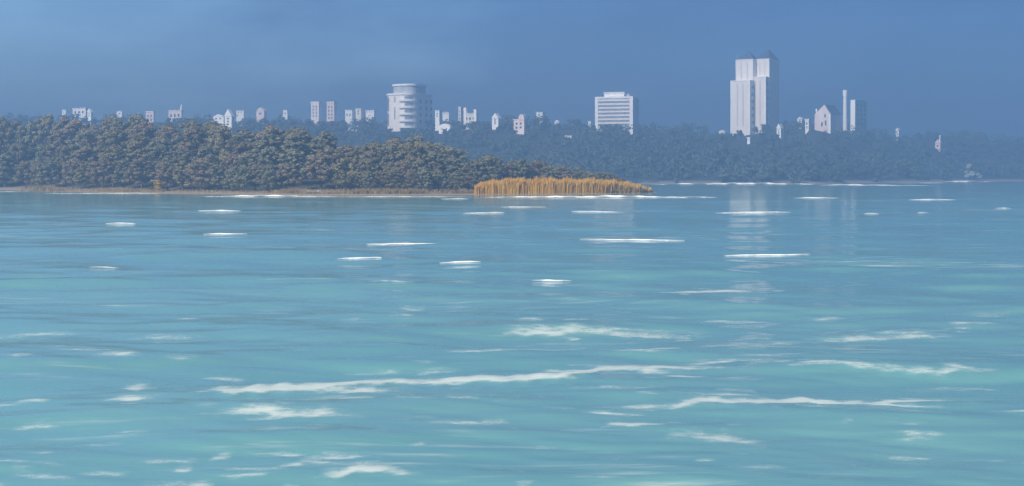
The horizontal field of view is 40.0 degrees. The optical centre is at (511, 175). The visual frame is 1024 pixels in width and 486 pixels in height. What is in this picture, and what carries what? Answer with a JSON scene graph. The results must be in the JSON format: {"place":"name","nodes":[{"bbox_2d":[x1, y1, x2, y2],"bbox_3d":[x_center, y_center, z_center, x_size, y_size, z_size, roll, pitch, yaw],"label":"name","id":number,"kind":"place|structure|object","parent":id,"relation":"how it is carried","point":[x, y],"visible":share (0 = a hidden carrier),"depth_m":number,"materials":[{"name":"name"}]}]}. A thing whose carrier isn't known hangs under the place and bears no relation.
{"place":"outdoors","nodes":[
{"label":"outdoors","id":0,"kind":"place"},
{"bbox_2d":[0,171,656,194],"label":"land","id":1,"kind":"structure","parent":0,"point":[314,184],"depth_m":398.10,"materials":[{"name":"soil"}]},
{"bbox_2d":[0,122,16,154],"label":"tree","id":2,"kind":"object","parent":1,"relation":"on","point":[9,136],"visible":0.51,"depth_m":524.42,"materials":[{"name":"green plant"}]},
{"bbox_2d":[0,153,23,186],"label":"tree","id":3,"kind":"object","parent":1,"relation":"on","point":[5,159],"visible":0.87,"depth_m":488.26,"materials":[{"name":"green plant"}]},
{"bbox_2d":[0,142,32,183],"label":"tree","id":4,"kind":"object","parent":1,"relation":"on","point":[26,156],"visible":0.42,"depth_m":497.64,"materials":[{"name":"green plant"}]},
{"bbox_2d":[13,160,35,187],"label":"tree","id":5,"kind":"object","parent":1,"relation":"on","point":[24,165],"visible":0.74,"depth_m":466.09,"materials":[{"name":"green plant"}]},
{"bbox_2d":[14,122,48,167],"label":"tree","id":6,"kind":"object","parent":1,"relation":"on","point":[31,131],"visible":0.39,"depth_m":517.67,"materials":[{"name":"green plant"}]},
{"bbox_2d":[29,161,48,184],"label":"tree","id":7,"kind":"object","parent":1,"relation":"on","point":[35,180],"visible":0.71,"depth_m":456.47,"materials":[{"name":"green plant"}]},
{"bbox_2d":[29,143,56,173],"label":"tree","id":8,"kind":"object","parent":1,"relation":"on","point":[44,148],"visible":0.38,"depth_m":483.54,"materials":[{"name":"green plant"}]},
{"bbox_2d":[32,114,61,151],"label":"tree","id":9,"kind":"object","parent":1,"relation":"on","point":[48,120],"visible":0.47,"depth_m":539.50,"materials":[{"name":"green plant"}]},
{"bbox_2d":[36,158,63,184],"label":"tree","id":10,"kind":"object","parent":1,"relation":"on","point":[49,163],"visible":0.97,"depth_m":451.92,"materials":[{"name":"green plant"}]},
{"bbox_2d":[42,130,67,175],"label":"tree","id":11,"kind":"object","parent":1,"relation":"on","point":[59,136],"visible":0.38,"depth_m":498.48,"materials":[{"name":"green plant"}]},
{"bbox_2d":[51,145,74,182],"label":"tree","id":12,"kind":"object","parent":1,"relation":"on","point":[65,156],"visible":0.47,"depth_m":464.92,"materials":[{"name":"green plant"}]},
{"bbox_2d":[59,159,85,187],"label":"tree","id":13,"kind":"object","parent":1,"relation":"on","point":[72,167],"visible":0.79,"depth_m":433.98,"materials":[{"name":"green plant"}]},
{"bbox_2d":[54,117,94,157],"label":"tree","id":14,"kind":"object","parent":1,"relation":"on","point":[72,125],"visible":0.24,"depth_m":516.72,"materials":[{"name":"green plant"}]},
{"bbox_2d":[61,127,103,162],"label":"tree","id":15,"kind":"object","parent":1,"relation":"on","point":[86,134],"visible":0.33,"depth_m":475.60,"materials":[{"name":"green plant"}]},
{"bbox_2d":[73,163,95,188],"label":"tree","id":16,"kind":"object","parent":1,"relation":"on","point":[82,172],"visible":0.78,"depth_m":428.94,"materials":[{"name":"green plant"}]},
{"bbox_2d":[66,144,103,183],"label":"tree","id":17,"kind":"object","parent":1,"relation":"on","point":[82,151],"visible":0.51,"depth_m":450.58,"materials":[{"name":"green plant"}]},
{"bbox_2d":[77,124,109,161],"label":"tree","id":18,"kind":"object","parent":1,"relation":"on","point":[98,129],"visible":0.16,"depth_m":502.56,"materials":[{"name":"green plant"}]},
{"bbox_2d":[85,159,118,188],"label":"tree","id":19,"kind":"object","parent":1,"relation":"on","point":[103,176],"visible":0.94,"depth_m":422.91,"materials":[{"name":"green plant"}]},
{"bbox_2d":[97,145,124,185],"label":"tree","id":20,"kind":"object","parent":1,"relation":"on","point":[112,153],"visible":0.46,"depth_m":431.77,"materials":[{"name":"green plant"}]},
{"bbox_2d":[95,126,128,164],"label":"tree","id":21,"kind":"object","parent":1,"relation":"on","point":[120,136],"visible":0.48,"depth_m":459.04,"materials":[{"name":"green plant"}]},
{"bbox_2d":[101,117,134,158],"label":"tree","id":22,"kind":"object","parent":1,"relation":"on","point":[124,125],"visible":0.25,"depth_m":491.28,"materials":[{"name":"green plant"}]},
{"bbox_2d":[110,158,132,187],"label":"tree","id":23,"kind":"object","parent":1,"relation":"on","point":[119,171],"visible":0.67,"depth_m":412.66,"materials":[{"name":"green plant"}]},
{"bbox_2d":[122,141,149,178],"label":"tree","id":24,"kind":"object","parent":1,"relation":"on","point":[131,151],"visible":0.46,"depth_m":426.73,"materials":[{"name":"green plant"}]},
{"bbox_2d":[122,132,151,167],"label":"tree","id":25,"kind":"object","parent":1,"relation":"on","point":[137,137],"visible":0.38,"depth_m":450.10,"materials":[{"name":"green plant"}]},
{"bbox_2d":[123,157,158,188],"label":"tree","id":26,"kind":"object","parent":1,"relation":"on","point":[135,164],"visible":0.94,"depth_m":403.46,"materials":[{"name":"green plant"}]},
{"bbox_2d":[125,113,156,141],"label":"tree","id":27,"kind":"object","parent":1,"relation":"on","point":[134,121],"visible":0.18,"depth_m":511.25,"materials":[{"name":"green plant"}]},
{"bbox_2d":[127,121,156,157],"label":"tree","id":28,"kind":"object","parent":1,"relation":"on","point":[147,130],"visible":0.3,"depth_m":473.29,"materials":[{"name":"green plant"}]},
{"bbox_2d":[139,144,177,179],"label":"tree","id":29,"kind":"object","parent":1,"relation":"on","point":[156,151],"visible":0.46,"depth_m":413.55,"materials":[{"name":"green plant"}]},
{"bbox_2d":[146,135,179,167],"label":"tree","id":30,"kind":"object","parent":1,"relation":"on","point":[166,141],"visible":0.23,"depth_m":438.37,"materials":[{"name":"green plant"}]},
{"bbox_2d":[150,160,180,190],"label":"tree","id":31,"kind":"object","parent":1,"relation":"on","point":[163,166],"visible":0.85,"depth_m":394.92,"materials":[{"name":"green plant"}]},
{"bbox_2d":[152,125,185,150],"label":"tree","id":32,"kind":"object","parent":1,"relation":"on","point":[168,131],"visible":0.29,"depth_m":461.18,"materials":[{"name":"green plant"}]},
{"bbox_2d":[167,149,192,184],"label":"tree","id":33,"kind":"object","parent":1,"relation":"on","point":[182,155],"visible":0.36,"depth_m":412.96,"materials":[{"name":"green plant"}]},
{"bbox_2d":[172,160,192,190],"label":"tree","id":34,"kind":"object","parent":1,"relation":"on","point":[179,170],"visible":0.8,"depth_m":390.86,"materials":[{"name":"green plant"}]},
{"bbox_2d":[166,115,209,151],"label":"tree","id":35,"kind":"object","parent":1,"relation":"on","point":[184,124],"visible":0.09,"depth_m":479.20,"materials":[{"name":"green plant"}]},
{"bbox_2d":[175,126,207,162],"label":"tree","id":36,"kind":"object","parent":1,"relation":"on","point":[195,132],"visible":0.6,"depth_m":428.55,"materials":[{"name":"green plant"}]},
{"bbox_2d":[175,122,212,157],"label":"tree","id":37,"kind":"object","parent":1,"relation":"on","point":[180,139],"visible":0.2,"depth_m":452.12,"materials":[{"name":"green plant"}]},
{"bbox_2d":[183,158,217,189],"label":"tree","id":38,"kind":"object","parent":1,"relation":"on","point":[199,165],"visible":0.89,"depth_m":387.64,"materials":[{"name":"green plant"}]},
{"bbox_2d":[192,145,219,186],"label":"tree","id":39,"kind":"object","parent":1,"relation":"on","point":[206,151],"visible":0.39,"depth_m":399.65,"materials":[{"name":"green plant"}]},
{"bbox_2d":[206,163,225,190],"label":"tree","id":40,"kind":"object","parent":1,"relation":"on","point":[216,168],"visible":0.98,"depth_m":381.95,"materials":[{"name":"green plant"}]},
{"bbox_2d":[202,137,237,175],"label":"tree","id":41,"kind":"object","parent":1,"relation":"on","point":[221,153],"visible":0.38,"depth_m":420.23,"materials":[{"name":"green plant"}]},
{"bbox_2d":[205,123,235,161],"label":"tree","id":42,"kind":"object","parent":1,"relation":"on","point":[224,133],"visible":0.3,"depth_m":443.30,"materials":[{"name":"green plant"}]},
{"bbox_2d":[218,153,242,182],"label":"tree","id":43,"kind":"object","parent":1,"relation":"on","point":[230,157],"visible":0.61,"depth_m":394.15,"materials":[{"name":"green plant"}]},
{"bbox_2d":[220,168,242,189],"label":"tree","id":44,"kind":"object","parent":1,"relation":"on","point":[228,179],"visible":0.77,"depth_m":379.08,"materials":[{"name":"green plant"}]},
{"bbox_2d":[227,128,255,164],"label":"tree","id":45,"kind":"object","parent":1,"relation":"on","point":[247,134],"visible":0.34,"depth_m":435.90,"materials":[{"name":"green plant"}]},
{"bbox_2d":[233,166,253,190],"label":"tree","id":46,"kind":"object","parent":1,"relation":"on","point":[244,178],"visible":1,"depth_m":373.82,"materials":[{"name":"green plant"}]},
{"bbox_2d":[231,141,257,169],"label":"tree","id":47,"kind":"object","parent":1,"relation":"on","point":[240,148],"visible":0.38,"depth_m":414.76,"materials":[{"name":"green plant"}]},
{"bbox_2d":[233,150,259,186],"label":"tree","id":48,"kind":"object","parent":1,"relation":"on","point":[251,156],"visible":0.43,"depth_m":391.24,"materials":[{"name":"green plant"}]},
{"bbox_2d":[243,163,267,190],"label":"tree","id":49,"kind":"object","parent":1,"relation":"on","point":[258,169],"visible":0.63,"depth_m":375.72,"materials":[{"name":"green plant"}]},
{"bbox_2d":[251,132,283,165],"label":"tree","id":50,"kind":"object","parent":1,"relation":"on","point":[267,138],"visible":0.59,"depth_m":406.71,"materials":[{"name":"green plant"}]},
{"bbox_2d":[253,146,281,178],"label":"tree","id":51,"kind":"object","parent":1,"relation":"on","point":[269,156],"visible":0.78,"depth_m":385.51,"materials":[{"name":"green plant"}]},
{"bbox_2d":[255,164,283,189],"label":"tree","id":52,"kind":"object","parent":1,"relation":"on","point":[271,176],"visible":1,"depth_m":367.59,"materials":[{"name":"green plant"}]},
{"bbox_2d":[253,123,286,158],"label":"tree","id":53,"kind":"object","parent":1,"relation":"on","point":[270,128],"visible":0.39,"depth_m":432.44,"materials":[{"name":"green plant"}]},
{"bbox_2d":[273,162,302,188],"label":"tree","id":54,"kind":"object","parent":1,"relation":"on","point":[289,180],"visible":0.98,"depth_m":368.72,"materials":[{"name":"green plant"}]},
{"bbox_2d":[275,148,311,181],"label":"tree","id":55,"kind":"object","parent":1,"relation":"on","point":[293,153],"visible":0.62,"depth_m":384.89,"materials":[{"name":"green plant"}]},
{"bbox_2d":[278,133,314,179],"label":"tree","id":56,"kind":"object","parent":1,"relation":"on","point":[289,144],"visible":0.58,"depth_m":401.37,"materials":[{"name":"green plant"}]},
{"bbox_2d":[282,126,317,163],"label":"tree","id":57,"kind":"object","parent":1,"relation":"on","point":[307,138],"visible":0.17,"depth_m":451.86,"materials":[{"name":"green plant"}]},
{"bbox_2d":[306,136,331,174],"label":"tree","id":58,"kind":"object","parent":1,"relation":"on","point":[317,144],"visible":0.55,"depth_m":419.56,"materials":[{"name":"green plant"}]},
{"bbox_2d":[304,152,340,188],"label":"tree","id":59,"kind":"object","parent":1,"relation":"on","point":[320,167],"visible":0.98,"depth_m":372.60,"materials":[{"name":"green plant"}]},
{"bbox_2d":[316,130,339,165],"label":"tree","id":60,"kind":"object","parent":1,"relation":"on","point":[327,136],"visible":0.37,"depth_m":440.15,"materials":[{"name":"green plant"}]},
{"bbox_2d":[313,146,348,182],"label":"tree","id":61,"kind":"object","parent":1,"relation":"on","point":[335,153],"visible":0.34,"depth_m":390.50,"materials":[{"name":"green plant"}]},
{"bbox_2d":[332,169,352,187],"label":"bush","id":62,"kind":"object","parent":1,"relation":"on","point":[345,182],"visible":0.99,"depth_m":358.08,"materials":[{"name":"green plant"}]},
{"bbox_2d":[332,158,356,188],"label":"tree","id":63,"kind":"object","parent":1,"relation":"on","point":[343,161],"visible":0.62,"depth_m":373.63,"materials":[{"name":"green plant"}]},
{"bbox_2d":[336,145,361,169],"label":"tree","id":64,"kind":"object","parent":1,"relation":"on","point":[345,149],"visible":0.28,"depth_m":414.41,"materials":[{"name":"green plant"}]},
{"bbox_2d":[349,171,366,188],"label":"tree","id":65,"kind":"object","parent":1,"relation":"on","point":[356,177],"visible":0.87,"depth_m":361.05,"materials":[{"name":"green plant"}]},
{"bbox_2d":[352,143,378,164],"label":"tree","id":66,"kind":"object","parent":1,"relation":"on","point":[368,147],"visible":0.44,"depth_m":411.32,"materials":[{"name":"green plant"}]},
{"bbox_2d":[353,159,379,186],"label":"tree","id":67,"kind":"object","parent":1,"relation":"on","point":[365,163],"visible":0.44,"depth_m":373.11,"materials":[{"name":"green plant"}]},
{"bbox_2d":[355,151,379,172],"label":"tree","id":68,"kind":"object","parent":1,"relation":"on","point":[369,154],"visible":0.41,"depth_m":389.92,"materials":[{"name":"green plant"}]},
{"bbox_2d":[362,171,376,187],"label":"tree","id":69,"kind":"object","parent":1,"relation":"on","point":[367,180],"visible":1,"depth_m":358.12,"materials":[{"name":"green plant"}]},
{"bbox_2d":[371,170,390,188],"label":"tree","id":70,"kind":"object","parent":1,"relation":"on","point":[379,177],"visible":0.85,"depth_m":362.59,"materials":[{"name":"green plant"}]},
{"bbox_2d":[373,140,405,159],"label":"tree","id":71,"kind":"object","parent":1,"relation":"on","point":[383,153],"visible":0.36,"depth_m":411.47,"materials":[{"name":"green plant"}]},
{"bbox_2d":[377,144,406,174],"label":"tree","id":72,"kind":"object","parent":1,"relation":"on","point":[392,151],"visible":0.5,"depth_m":393.02,"materials":[{"name":"green plant"}]},
{"bbox_2d":[381,168,404,188],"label":"tree","id":73,"kind":"object","parent":1,"relation":"on","point":[394,183],"visible":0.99,"depth_m":360.36,"materials":[{"name":"green plant"}]},
{"bbox_2d":[391,159,414,186],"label":"tree","id":74,"kind":"object","parent":1,"relation":"on","point":[403,164],"visible":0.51,"depth_m":370.89,"materials":[{"name":"green plant"}]},
{"bbox_2d":[395,142,425,182],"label":"tree","id":75,"kind":"object","parent":1,"relation":"on","point":[407,155],"visible":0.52,"depth_m":391.39,"materials":[{"name":"green plant"}]},
{"bbox_2d":[400,169,420,189],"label":"tree","id":76,"kind":"object","parent":1,"relation":"on","point":[411,179],"visible":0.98,"depth_m":360.35,"materials":[{"name":"green plant"}]},
{"bbox_2d":[401,134,434,159],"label":"tree","id":77,"kind":"object","parent":1,"relation":"on","point":[414,139],"visible":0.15,"depth_m":433.60,"materials":[{"name":"green plant"}]},
{"bbox_2d":[411,159,430,184],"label":"tree","id":78,"kind":"object","parent":1,"relation":"on","point":[419,162],"visible":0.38,"depth_m":379.92,"materials":[{"name":"green plant"}]},
{"bbox_2d":[405,141,439,180],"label":"tree","id":79,"kind":"object","parent":1,"relation":"on","point":[423,146],"visible":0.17,"depth_m":412.47,"materials":[{"name":"green plant"}]},
{"bbox_2d":[416,169,432,188],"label":"tree","id":80,"kind":"object","parent":1,"relation":"on","point":[424,174],"visible":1,"depth_m":360.29,"materials":[{"name":"green plant"}]},
{"bbox_2d":[420,150,448,184],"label":"tree","id":81,"kind":"object","parent":1,"relation":"on","point":[431,156],"visible":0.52,"depth_m":393.83,"materials":[{"name":"green plant"}]},
{"bbox_2d":[431,170,446,190],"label":"tree","id":82,"kind":"object","parent":1,"relation":"on","point":[438,174],"visible":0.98,"depth_m":363.96,"materials":[{"name":"green plant"}]},
{"bbox_2d":[437,145,468,182],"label":"tree","id":83,"kind":"object","parent":1,"relation":"on","point":[448,150],"visible":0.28,"depth_m":414.83,"materials":[{"name":"green plant"}]},
{"bbox_2d":[441,156,465,185],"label":"tree","id":84,"kind":"object","parent":1,"relation":"on","point":[452,161],"visible":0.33,"depth_m":398.62,"materials":[{"name":"green plant"}]},
{"bbox_2d":[446,172,465,189],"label":"tree","id":85,"kind":"object","parent":1,"relation":"on","point":[459,183],"visible":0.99,"depth_m":365.27,"materials":[{"name":"green plant"}]},
{"bbox_2d":[469,162,488,184],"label":"tree","id":86,"kind":"object","parent":1,"relation":"on","point":[473,166],"visible":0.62,"depth_m":401.51,"materials":[{"name":"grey plant"}]},
{"bbox_2d":[477,154,506,181],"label":"tree","id":87,"kind":"object","parent":1,"relation":"on","point":[489,159],"visible":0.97,"depth_m":403.07,"materials":[{"name":"green plant"}]},
{"bbox_2d":[513,158,529,177],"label":"tree","id":88,"kind":"object","parent":1,"relation":"on","point":[521,162],"visible":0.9,"depth_m":408.21,"materials":[{"name":"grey plant"}]},
{"bbox_2d":[526,160,548,180],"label":"tree","id":89,"kind":"object","parent":1,"relation":"on","point":[538,165],"visible":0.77,"depth_m":413.57,"materials":[{"name":"green plant"}]},
{"bbox_2d":[474,175,651,193],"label":"reeds","id":90,"kind":"object","parent":1,"relation":"on","point":[521,185],"visible":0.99,"depth_m":373.68,"materials":[{"name":"beige plant"}]},
{"bbox_2d":[556,165,573,179],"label":"tree","id":91,"kind":"object","parent":1,"relation":"on","point":[563,169],"visible":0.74,"depth_m":414.63,"materials":[{"name":"green plant"}]},
{"bbox_2d":[0,181,1023,485],"bbox_3d":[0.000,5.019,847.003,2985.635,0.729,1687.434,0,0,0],"label":"water","id":92,"kind":"structure","parent":0,"point":[858,335],"depth_m":43.66,"materials":[{"name":"blue liquid"}]},
{"bbox_2d":[0,181,979,280],"bbox_3d":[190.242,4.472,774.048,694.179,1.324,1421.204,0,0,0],"label":"sea foam","id":93,"kind":"object","parent":92,"relation":"on","point":[565,196],"visible":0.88,"depth_m":314.60,"materials":[{"name":"white"}]},
{"bbox_2d":[0,0,1023,144],"label":"sky","id":94,"kind":"structure","parent":0,"point":[921,66],"materials":[{"name":"blue"}]},
{"bbox_2d":[41,128,1023,183],"bbox_3d":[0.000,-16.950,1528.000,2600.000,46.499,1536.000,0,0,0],"label":"hills","id":95,"kind":"structure","parent":0,"point":[499,136],"depth_m":1029.70,"materials":[{"name":"green plant"}]},
{"bbox_2d":[168,104,183,121],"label":"church","id":96,"kind":"structure","parent":95,"relation":"on","point":[172,114],"depth_m":1323.33,"materials":[{"name":"white concrete"}]},
{"bbox_2d":[224,109,233,130],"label":"house","id":97,"kind":"structure","parent":95,"relation":"on","point":[229,118],"depth_m":1078.39,"materials":[{"name":"white concrete"}]},
{"bbox_2d":[310,101,321,124],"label":"apartment tower","id":98,"kind":"structure","parent":95,"relation":"on","point":[316,112],"depth_m":1322.13,"materials":[{"name":"white concrete"}]},
{"bbox_2d":[326,101,336,120],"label":"apartment tower","id":99,"kind":"structure","parent":95,"relation":"on","point":[332,111],"depth_m":1321.81,"materials":[{"name":"white concrete"}]},
{"bbox_2d":[386,84,431,131],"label":"round tower","id":100,"kind":"structure","parent":95,"relation":"on","point":[409,105],"depth_m":1188.00,"materials":[{"name":"grey concrete"}]},
{"bbox_2d":[464,108,478,129],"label":"building","id":101,"kind":"structure","parent":95,"relation":"on","point":[470,117],"depth_m":1182.82,"materials":[{"name":"white concrete"}]},
{"bbox_2d":[0,112,1023,182],"bbox_3d":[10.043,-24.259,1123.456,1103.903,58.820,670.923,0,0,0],"label":"wood","id":102,"kind":"object","parent":95,"relation":"on","point":[873,167],"visible":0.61,"depth_m":1006.22,"materials":[{"name":"green plant"}]},
{"bbox_2d":[513,114,526,133],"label":"house","id":103,"kind":"structure","parent":95,"relation":"on","point":[520,124],"depth_m":1056.29,"materials":[{"name":"white concrete"}]},
{"bbox_2d":[595,92,639,133],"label":"office block","id":104,"kind":"structure","parent":95,"relation":"on","point":[617,108],"depth_m":1196.11,"materials":[{"name":"grey concrete"}]},
{"bbox_2d":[730,50,779,135],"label":"twin tower","id":105,"kind":"structure","parent":95,"relation":"on","point":[754,94],"depth_m":1207.37,"materials":[{"name":"white concrete"}]},
{"bbox_2d":[815,104,840,134],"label":"gabled hall","id":106,"kind":"structure","parent":95,"relation":"on","point":[828,118],"depth_m":1170.11,"materials":[{"name":"white concrete"}]},
{"bbox_2d":[843,88,846,136],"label":"chimney stack","id":107,"kind":"object","parent":95,"relation":"on","point":[844,108],"visible":0.88,"depth_m":1213.51,"materials":[{"name":"white concrete"}]},
{"bbox_2d":[850,100,867,138],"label":"slab block","id":108,"kind":"structure","parent":95,"relation":"on","point":[858,113],"depth_m":1191.34,"materials":[{"name":"grey stone"}]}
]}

